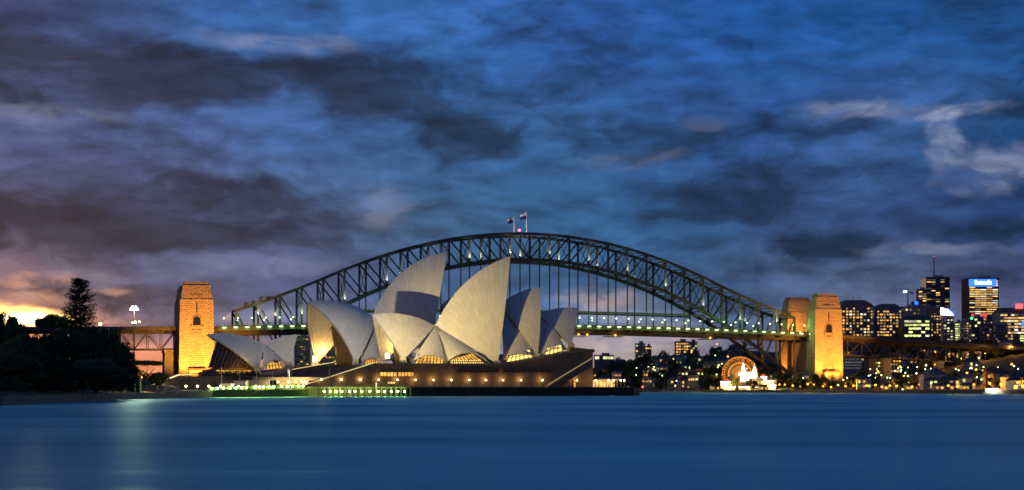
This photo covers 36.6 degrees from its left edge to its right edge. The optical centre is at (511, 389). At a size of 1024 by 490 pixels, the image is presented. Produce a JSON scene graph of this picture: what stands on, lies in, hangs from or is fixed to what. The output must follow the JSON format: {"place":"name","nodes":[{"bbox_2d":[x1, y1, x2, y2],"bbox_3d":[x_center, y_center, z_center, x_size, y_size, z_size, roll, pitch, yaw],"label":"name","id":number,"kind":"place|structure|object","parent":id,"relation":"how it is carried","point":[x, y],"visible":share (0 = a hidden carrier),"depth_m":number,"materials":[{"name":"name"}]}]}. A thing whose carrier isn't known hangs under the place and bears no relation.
{"place":"outdoors","nodes":[
{"label":"outdoors","id":0,"kind":"place"},
{"bbox_2d":[0,379,175,395],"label":"garden ground","id":1,"kind":"structure","parent":0,"point":[147,388],"depth_m":365.06,"materials":[{"name":"black"}]},
{"bbox_2d":[0,311,29,345],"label":"fig tree","id":2,"kind":"object","parent":1,"relation":"on","point":[11,328],"visible":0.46,"depth_m":342.47,"materials":[{"name":"green plant"}]},
{"bbox_2d":[0,349,46,390],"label":"fig tree","id":3,"kind":"object","parent":1,"relation":"on","point":[13,363],"visible":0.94,"depth_m":282.94,"materials":[{"name":"green plant"}]},
{"bbox_2d":[0,333,51,378],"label":"fig tree","id":4,"kind":"object","parent":1,"relation":"on","point":[23,344],"visible":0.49,"depth_m":312.84,"materials":[{"name":"green plant"}]},
{"bbox_2d":[27,381,43,391],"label":"shrub","id":5,"kind":"object","parent":1,"relation":"on","point":[37,385],"visible":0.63,"depth_m":295.47,"materials":[{"name":"green plant"}]},
{"bbox_2d":[27,333,68,384],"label":"fig tree","id":6,"kind":"object","parent":1,"relation":"on","point":[50,345],"visible":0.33,"depth_m":328.32,"materials":[{"name":"green plant"}]},
{"bbox_2d":[15,354,84,390],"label":"fig tree","id":7,"kind":"object","parent":1,"relation":"on","point":[60,366],"visible":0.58,"depth_m":298.23,"materials":[{"name":"green plant"}]},
{"bbox_2d":[34,313,72,329],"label":"fig tree","id":8,"kind":"object","parent":1,"relation":"on","point":[47,321],"visible":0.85,"depth_m":402.08,"materials":[{"name":"green plant"}]},
{"bbox_2d":[50,328,101,390],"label":"fig tree","id":9,"kind":"object","parent":1,"relation":"on","point":[86,347],"visible":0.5,"depth_m":332.06,"materials":[{"name":"green plant"}]},
{"bbox_2d":[55,278,103,381],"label":"norfolk pine","id":10,"kind":"object","parent":1,"relation":"on","point":[75,309],"visible":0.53,"depth_m":399.17,"materials":[{"name":"green plant"}]},
{"bbox_2d":[0,393,176,405],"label":"garden sea wall","id":11,"kind":"structure","parent":1,"relation":"on","point":[28,399],"depth_m":308.73,"materials":[{"name":"stone"}]},
{"bbox_2d":[69,326,110,382],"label":"fig tree","id":12,"kind":"object","parent":1,"relation":"on","point":[94,333],"visible":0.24,"depth_m":373.64,"materials":[{"name":"green plant"}]},
{"bbox_2d":[63,358,128,390],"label":"fig tree","id":13,"kind":"object","parent":1,"relation":"on","point":[104,370],"visible":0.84,"depth_m":317.79,"materials":[{"name":"green plant"}]},
{"bbox_2d":[97,327,120,342],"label":"fig tree","id":14,"kind":"object","parent":1,"relation":"on","point":[113,336],"visible":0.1,"depth_m":399.48,"materials":[{"name":"green plant"}]},
{"bbox_2d":[100,340,138,373],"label":"fig tree","id":15,"kind":"object","parent":1,"relation":"on","point":[118,352],"visible":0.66,"depth_m":369.83,"materials":[{"name":"green plant"}]},
{"bbox_2d":[110,361,141,390],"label":"fig tree","id":16,"kind":"object","parent":1,"relation":"on","point":[132,368],"visible":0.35,"depth_m":350.66,"materials":[{"name":"green plant"}]},
{"bbox_2d":[129,306,139,376],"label":"lamp mast","id":17,"kind":"object","parent":1,"relation":"on","point":[134,310],"visible":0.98,"depth_m":414.88,"materials":[{"name":"white metal"}]},
{"bbox_2d":[132,360,164,385],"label":"umbrella tree","id":18,"kind":"object","parent":1,"relation":"on","point":[150,362],"visible":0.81,"depth_m":498.33,"materials":[{"name":"green plant"}]},
{"bbox_2d":[146,372,170,385],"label":"tree","id":19,"kind":"object","parent":1,"relation":"on","point":[159,378],"visible":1,"depth_m":518.11,"materials":[{"name":"green plant"}]},
{"bbox_2d":[162,388,394,397],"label":"promenade","id":20,"kind":"structure","parent":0,"point":[200,393],"depth_m":550.86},
{"bbox_2d":[162,373,278,389],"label":"forecourt wall","id":21,"kind":"structure","parent":20,"relation":"on","point":[193,382],"depth_m":580.33,"materials":[{"name":"brown stone"}]},
{"bbox_2d":[198,370,259,376],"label":"terrace hedge","id":22,"kind":"object","parent":21,"relation":"on","point":[245,373],"visible":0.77,"depth_m":600.53,"materials":[{"name":"green plant"}]},
{"bbox_2d":[202,333,297,376],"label":"restaurant pavilion","id":23,"kind":"structure","parent":20,"relation":"on","point":[234,352],"depth_m":658.79,"materials":[{"name":"tile"}]},
{"bbox_2d":[266,363,282,368],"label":"foyer window","id":24,"kind":"structure","parent":23,"relation":"in","point":[270,365],"depth_m":662.04,"materials":[{"name":"yellow glass"}]},
{"bbox_2d":[209,385,301,389],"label":"quay hedge","id":25,"kind":"object","parent":20,"relation":"on","point":[257,387],"visible":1,"depth_m":519.46,"materials":[{"name":"green plant"}]},
{"bbox_2d":[245,380,270,385],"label":"kiosk","id":26,"kind":"object","parent":20,"relation":"on","point":[258,382],"visible":0.57,"depth_m":575.00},
{"bbox_2d":[212,389,308,397],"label":"forecourt sea wall","id":27,"kind":"structure","parent":20,"relation":"on","point":[259,393],"depth_m":521.56,"materials":[{"name":"stone"}]},
{"bbox_2d":[253,377,326,387],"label":"forecourt arcade","id":28,"kind":"object","parent":20,"relation":"on","point":[284,380],"visible":0.61,"depth_m":590.50,"materials":[{"name":"gold concrete"}]},
{"bbox_2d":[262,347,594,387],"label":"podium","id":29,"kind":"object","parent":20,"relation":"on","point":[571,366],"visible":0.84,"depth_m":618.10,"materials":[{"name":"brown concrete"}]},
{"bbox_2d":[379,371,397,376],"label":"window","id":30,"kind":"structure","parent":29,"relation":"in","point":[382,373],"depth_m":597.95,"materials":[{"name":"yellow glass"}]},
{"bbox_2d":[306,252,484,365],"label":"concert hall","id":31,"kind":"structure","parent":29,"relation":"on","point":[346,331],"depth_m":676.93,"materials":[{"name":"tile"}]},
{"bbox_2d":[398,371,414,376],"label":"window","id":32,"kind":"structure","parent":29,"relation":"in","point":[400,373],"depth_m":601.47,"materials":[{"name":"yellow glass"}]},
{"bbox_2d":[372,256,577,362],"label":"theatre hall","id":33,"kind":"structure","parent":29,"relation":"on","point":[481,314],"depth_m":641.42,"materials":[{"name":"tile"}]},
{"bbox_2d":[415,354,443,362],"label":"foyer window","id":34,"kind":"structure","parent":33,"relation":"in","point":[433,359],"depth_m":626.04,"materials":[{"name":"yellow glass"}]},
{"bbox_2d":[451,354,484,362],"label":"foyer window","id":35,"kind":"structure","parent":33,"relation":"in","point":[471,356],"depth_m":633.88,"materials":[{"name":"yellow glass"}]},
{"bbox_2d":[506,350,532,361],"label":"foyer window","id":36,"kind":"structure","parent":33,"relation":"in","point":[514,357],"depth_m":643.24,"materials":[{"name":"yellow glass"}]},
{"bbox_2d":[456,369,498,372],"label":"slot window","id":37,"kind":"structure","parent":29,"relation":"in","point":[458,370],"depth_m":615.28,"materials":[{"name":"brown glass"}]},
{"bbox_2d":[503,369,538,372],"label":"slot window","id":38,"kind":"structure","parent":29,"relation":"in","point":[504,370],"depth_m":624.06,"materials":[{"name":"brown glass"}]},
{"bbox_2d":[397,387,639,395],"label":"promenade sea wall","id":39,"kind":"structure","parent":20,"relation":"on","point":[525,391],"depth_m":606.46,"materials":[{"name":"stone"}]},
{"bbox_2d":[0,392,1023,489],"bbox_3d":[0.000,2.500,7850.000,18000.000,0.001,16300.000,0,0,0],"label":"water","id":40,"kind":"structure","parent":0,"point":[757,441],"depth_m":71.98,"materials":[{"name":"blue liquid"}]},
{"bbox_2d":[306,384,410,396],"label":"wharf jetty","id":41,"kind":"object","parent":40,"relation":"in","point":[345,387],"visible":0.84,"depth_m":559.34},
{"bbox_2d":[983,388,999,393],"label":"lit ferry","id":42,"kind":"object","parent":40,"relation":"on","point":[990,390],"visible":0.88,"depth_m":877.52,"materials":[{"name":"white paint"}]},
{"bbox_2d":[0,0,1023,379],"label":"sky","id":43,"kind":"structure","parent":0,"point":[768,151],"materials":[{"name":"blue"}]},
{"bbox_2d":[593,379,623,386],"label":"promenade pavilion","id":44,"kind":"structure","parent":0,"point":[601,382],"depth_m":650.14,"materials":[{"name":"yellow glass"}]},
{"bbox_2d":[623,343,1023,389],"bbox_3d":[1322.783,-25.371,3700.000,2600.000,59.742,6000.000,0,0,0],"label":"shore ground","id":45,"kind":"structure","parent":0,"point":[1016,359],"depth_m":1438.98,"materials":[{"name":"black"}]},
{"bbox_2d":[594,353,613,370],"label":"ridge building","id":46,"kind":"structure","parent":45,"relation":"on","point":[603,360],"depth_m":1900.00,"materials":[{"name":"black"}]},
{"bbox_2d":[626,359,640,370],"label":"tree","id":47,"kind":"object","parent":45,"relation":"on","point":[634,365],"visible":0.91,"depth_m":1764.12,"materials":[{"name":"green plant"}]},
{"bbox_2d":[635,341,644,359],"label":"hill apartment","id":48,"kind":"structure","parent":45,"relation":"on","point":[640,348],"depth_m":1900.00,"materials":[{"name":"black"}]},
{"bbox_2d":[653,378,666,389],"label":"tree","id":49,"kind":"object","parent":45,"relation":"on","point":[658,383],"visible":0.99,"depth_m":1456.91,"materials":[{"name":"green plant"}]},
{"bbox_2d":[667,377,676,389],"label":"hill house","id":50,"kind":"structure","parent":45,"relation":"on","point":[671,384],"depth_m":1453.20,"materials":[{"name":"stone"}]},
{"bbox_2d":[672,355,684,364],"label":"hill house","id":51,"kind":"structure","parent":45,"relation":"on","point":[680,359],"depth_m":1749.20,"materials":[{"name":"stone"}]},
{"bbox_2d":[674,339,688,354],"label":"hill apartment","id":52,"kind":"structure","parent":45,"relation":"on","point":[681,346],"depth_m":1850.00,"materials":[{"name":"brown brick"}]},
{"bbox_2d":[677,377,695,389],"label":"hill house","id":53,"kind":"structure","parent":45,"relation":"on","point":[681,383],"depth_m":1419.02,"materials":[{"name":"beige paint"}]},
{"bbox_2d":[687,373,698,386],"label":"waterside house","id":54,"kind":"structure","parent":45,"relation":"on","point":[691,379],"depth_m":1405.92,"materials":[{"name":"beige paint"}]},
{"bbox_2d":[689,359,701,369],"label":"tree","id":55,"kind":"object","parent":45,"relation":"on","point":[693,365],"visible":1,"depth_m":1618.72,"materials":[{"name":"green plant"}]},
{"bbox_2d":[697,373,713,389],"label":"tree","id":56,"kind":"object","parent":45,"relation":"on","point":[705,379],"visible":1,"depth_m":1352.55,"materials":[{"name":"green plant"}]},
{"bbox_2d":[703,359,716,367],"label":"hill house","id":57,"kind":"structure","parent":45,"relation":"on","point":[707,363],"depth_m":1562.75,"materials":[{"name":"stone"}]},
{"bbox_2d":[716,358,729,368],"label":"hill house","id":58,"kind":"structure","parent":45,"relation":"on","point":[721,362],"depth_m":1558.54,"materials":[{"name":"beige paint"}]},
{"bbox_2d":[721,357,757,378],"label":"ferris wheel","id":59,"kind":"object","parent":45,"relation":"on","point":[738,374],"visible":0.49,"depth_m":1384.65,"materials":[{"name":"orange metal"}]},
{"bbox_2d":[741,363,756,380],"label":"fair gate","id":60,"kind":"structure","parent":45,"relation":"on","point":[746,375],"depth_m":1344.02,"materials":[{"name":"white"}]},
{"bbox_2d":[746,378,757,389],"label":"waterfront tree","id":61,"kind":"object","parent":45,"relation":"on","point":[754,385],"visible":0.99,"depth_m":1313.41,"materials":[{"name":"green plant"}]},
{"bbox_2d":[780,297,809,374],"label":"stone pylon","id":62,"kind":"object","parent":45,"relation":"on","point":[797,307],"visible":0.17,"depth_m":1451.73,"materials":[{"name":"stone"}]},
{"bbox_2d":[791,342,806,372],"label":"bridge abutment","id":63,"kind":"object","parent":45,"relation":"on","point":[801,354],"visible":0.1,"depth_m":1429.29,"materials":[{"name":"stone"}]},
{"bbox_2d":[806,293,842,382],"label":"stone pylon","id":64,"kind":"object","parent":45,"relation":"on","point":[824,343],"visible":0.95,"depth_m":1397.69,"materials":[{"name":"stone"}]},
{"bbox_2d":[813,377,836,389],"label":"waterfront tree","id":65,"kind":"object","parent":45,"relation":"on","point":[825,383],"visible":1,"depth_m":1206.63,"materials":[{"name":"green plant"}]},
{"bbox_2d":[640,390,1023,393],"bbox_3d":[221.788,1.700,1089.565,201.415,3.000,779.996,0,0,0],"label":"quay wall","id":66,"kind":"structure","parent":45,"relation":"on","point":[882,391],"depth_m":1098.78,"materials":[{"name":"stone"}]},
{"bbox_2d":[843,351,861,376],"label":"terraced office","id":67,"kind":"structure","parent":45,"relation":"on","point":[851,366],"depth_m":1560.00,"materials":[{"name":"black concrete"}]},
{"bbox_2d":[840,300,874,349],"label":"tower block","id":68,"kind":"structure","parent":45,"relation":"on","point":[858,317],"depth_m":1750.00,"materials":[{"name":"grey concrete"}]},
{"bbox_2d":[856,376,871,389],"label":"hill house","id":69,"kind":"structure","parent":45,"relation":"on","point":[862,382],"depth_m":1129.19,"materials":[{"name":"stone"}]},
{"bbox_2d":[864,354,880,375],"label":"waterfront building","id":70,"kind":"structure","parent":45,"relation":"on","point":[878,361],"depth_m":1500.00,"materials":[{"name":"black"}]},
{"bbox_2d":[869,372,879,387],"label":"waterfront tree","id":71,"kind":"object","parent":45,"relation":"on","point":[873,375],"visible":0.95,"depth_m":1132.33,"materials":[{"name":"green plant"}]},
{"bbox_2d":[875,304,902,349],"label":"tower block","id":72,"kind":"structure","parent":45,"relation":"on","point":[888,317],"depth_m":1760.00,"materials":[{"name":"black"}]},
{"bbox_2d":[887,352,900,373],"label":"waterfront building","id":73,"kind":"structure","parent":45,"relation":"on","point":[895,365],"depth_m":1500.00,"materials":[{"name":"brown brick"}]},
{"bbox_2d":[890,375,908,389],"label":"tree","id":74,"kind":"object","parent":45,"relation":"on","point":[894,381],"visible":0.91,"depth_m":1061.41,"materials":[{"name":"green plant"}]},
{"bbox_2d":[901,354,916,366],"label":"hill house","id":75,"kind":"structure","parent":45,"relation":"on","point":[904,363],"depth_m":1545.97,"materials":[{"name":"stone"}]},
{"bbox_2d":[903,383,916,389],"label":"quay shed","id":76,"kind":"structure","parent":45,"relation":"on","point":[906,386],"depth_m":1022.67,"materials":[{"name":"beige paint"}]},
{"bbox_2d":[898,315,929,350],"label":"tower block","id":77,"kind":"structure","parent":45,"relation":"on","point":[917,327],"depth_m":1720.00,"materials":[{"name":"stone"}]},
{"bbox_2d":[900,305,941,316],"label":"tower block","id":78,"kind":"structure","parent":45,"relation":"on","point":[915,310],"depth_m":1900.00,"materials":[{"name":"black"}]},
{"bbox_2d":[923,377,940,389],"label":"hill house","id":79,"kind":"structure","parent":45,"relation":"on","point":[928,382],"depth_m":973.83,"materials":[{"name":"beige paint"}]},
{"bbox_2d":[842,333,1023,376],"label":"approach viaduct","id":80,"kind":"object","parent":45,"relation":"on","point":[885,367],"visible":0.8,"depth_m":1450.45,"materials":[{"name":"metal"}]},
{"bbox_2d":[918,369,947,389],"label":"hill house","id":81,"kind":"structure","parent":45,"relation":"on","point":[936,373],"depth_m":980.47,"materials":[{"name":"beige paint"}]},
{"bbox_2d":[927,306,941,340],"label":"tower block","id":82,"kind":"structure","parent":45,"relation":"on","point":[934,315],"depth_m":1850.00,"materials":[{"name":"brown brick"}]},
{"bbox_2d":[926,353,944,366],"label":"hill house","id":83,"kind":"structure","parent":45,"relation":"on","point":[939,356],"depth_m":1484.30,"materials":[{"name":"brown brick"}]},
{"bbox_2d":[931,383,954,389],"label":"quay shed","id":84,"kind":"structure","parent":45,"relation":"on","point":[939,386],"depth_m":963.44,"materials":[{"name":"beige paint"}]},
{"bbox_2d":[941,308,953,341],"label":"tower block","id":85,"kind":"structure","parent":45,"relation":"on","point":[947,318],"depth_m":1780.00,"materials":[{"name":"black"}]},
{"bbox_2d":[941,376,958,388],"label":"hill house","id":86,"kind":"structure","parent":45,"relation":"on","point":[948,379],"depth_m":973.71,"materials":[{"name":"stone"}]},
{"bbox_2d":[953,320,959,341],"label":"tower block","id":87,"kind":"structure","parent":45,"relation":"on","point":[955,330],"depth_m":1770.00,"materials":[{"name":"green"}]},
{"bbox_2d":[959,319,971,342],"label":"tower block","id":88,"kind":"structure","parent":45,"relation":"on","point":[965,329],"depth_m":1765.00,"materials":[{"name":"beige paint"}]},
{"bbox_2d":[955,374,976,388],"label":"hill house","id":89,"kind":"structure","parent":45,"relation":"on","point":[965,378],"depth_m":972.84,"materials":[{"name":"beige paint"}]},
{"bbox_2d":[959,383,976,389],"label":"quay shed","id":90,"kind":"structure","parent":45,"relation":"on","point":[966,386],"depth_m":930.19,"materials":[{"name":"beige paint"}]},
{"bbox_2d":[961,348,980,360],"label":"hill house","id":91,"kind":"structure","parent":45,"relation":"on","point":[964,352],"depth_m":1464.62,"materials":[{"name":"beige paint"}]},
{"bbox_2d":[963,359,980,369],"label":"hill house","id":92,"kind":"structure","parent":45,"relation":"on","point":[968,364],"depth_m":1407.06,"materials":[{"name":"stone"}]},
{"bbox_2d":[968,314,983,343],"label":"tower block","id":93,"kind":"structure","parent":45,"relation":"on","point":[976,319],"depth_m":1800.00,"materials":[{"name":"black"}]},
{"bbox_2d":[979,322,994,341],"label":"tower block","id":94,"kind":"structure","parent":45,"relation":"on","point":[985,331],"depth_m":1740.00,"materials":[{"name":"brown brick"}]},
{"bbox_2d":[981,367,1008,388],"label":"hill house","id":95,"kind":"structure","parent":45,"relation":"on","point":[986,372],"depth_m":936.48,"materials":[{"name":"brown brick"}]},
{"bbox_2d":[990,371,1004,387],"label":"hill house","id":96,"kind":"structure","parent":45,"relation":"on","point":[995,384],"depth_m":931.89,"materials":[{"name":"beige paint"}]},
{"bbox_2d":[991,322,1007,344],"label":"tower block","id":97,"kind":"structure","parent":45,"relation":"on","point":[999,331],"depth_m":1735.00,"materials":[{"name":"black"}]},
{"bbox_2d":[992,304,1023,341],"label":"tower block","id":98,"kind":"structure","parent":45,"relation":"on","point":[1012,319],"depth_m":1780.00,"materials":[{"name":"black"}]},
{"bbox_2d":[1000,373,1022,389],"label":"hill house","id":99,"kind":"structure","parent":45,"relation":"on","point":[1003,378],"depth_m":901.44,"materials":[{"name":"stone"}]},
{"bbox_2d":[1005,377,1023,389],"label":"hill house","id":100,"kind":"structure","parent":45,"relation":"on","point":[1011,383],"depth_m":878.98,"materials":[{"name":"beige paint"}]},
{"bbox_2d":[1012,334,1023,342],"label":"tower block","id":101,"kind":"structure","parent":45,"relation":"on","point":[1018,337],"depth_m":1702.37,"materials":[{"name":"black"}]},
{"bbox_2d":[916,287,926,304],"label":"tower block","id":102,"kind":"structure","parent":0,"point":[921,295],"depth_m":2040.00,"materials":[{"name":"brown brick"}]},
{"bbox_2d":[921,256,949,310],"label":"tower block","id":103,"kind":"structure","parent":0,"point":[937,287],"depth_m":2050.00,"materials":[{"name":"black"}]},
{"bbox_2d":[961,276,998,323],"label":"tower block","id":104,"kind":"structure","parent":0,"point":[980,294],"depth_m":2000.00,"materials":[{"name":"glass"}]},
{"bbox_3d":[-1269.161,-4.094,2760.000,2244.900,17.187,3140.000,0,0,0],"label":"far shore ground","id":105,"kind":"structure","parent":0,"visible":0},
{"bbox_2d":[23,325,176,379],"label":"approach viaduct","id":106,"kind":"object","parent":105,"relation":"on","point":[168,368],"visible":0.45,"depth_m":1254.09,"materials":[{"name":"metal"}]},
{"bbox_2d":[174,286,181,377],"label":"stone pylon","id":107,"kind":"object","parent":105,"relation":"on","point":[176,310],"visible":0.04,"depth_m":1293.60,"materials":[{"name":"stone"}]},
{"bbox_2d":[177,282,213,376],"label":"stone pylon","id":108,"kind":"object","parent":105,"relation":"on","point":[195,328],"visible":0.91,"depth_m":1242.88,"materials":[{"name":"stone"}]},
{"bbox_2d":[214,232,809,376],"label":"steel arch bridge","id":109,"kind":"structure","parent":108,"relation":"on","point":[730,334],"depth_m":1368.31,"materials":[{"name":"metal"}]},
{"bbox_2d":[294,335,310,365],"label":"waterfront apartment","id":110,"kind":"structure","parent":105,"relation":"on","point":[302,351],"depth_m":1400.00,"materials":[{"name":"black"}]},
{"bbox_2d":[312,346,336,365],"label":"waterfront apartment","id":111,"kind":"structure","parent":105,"relation":"on","point":[331,352],"depth_m":1420.00,"materials":[{"name":"black"}]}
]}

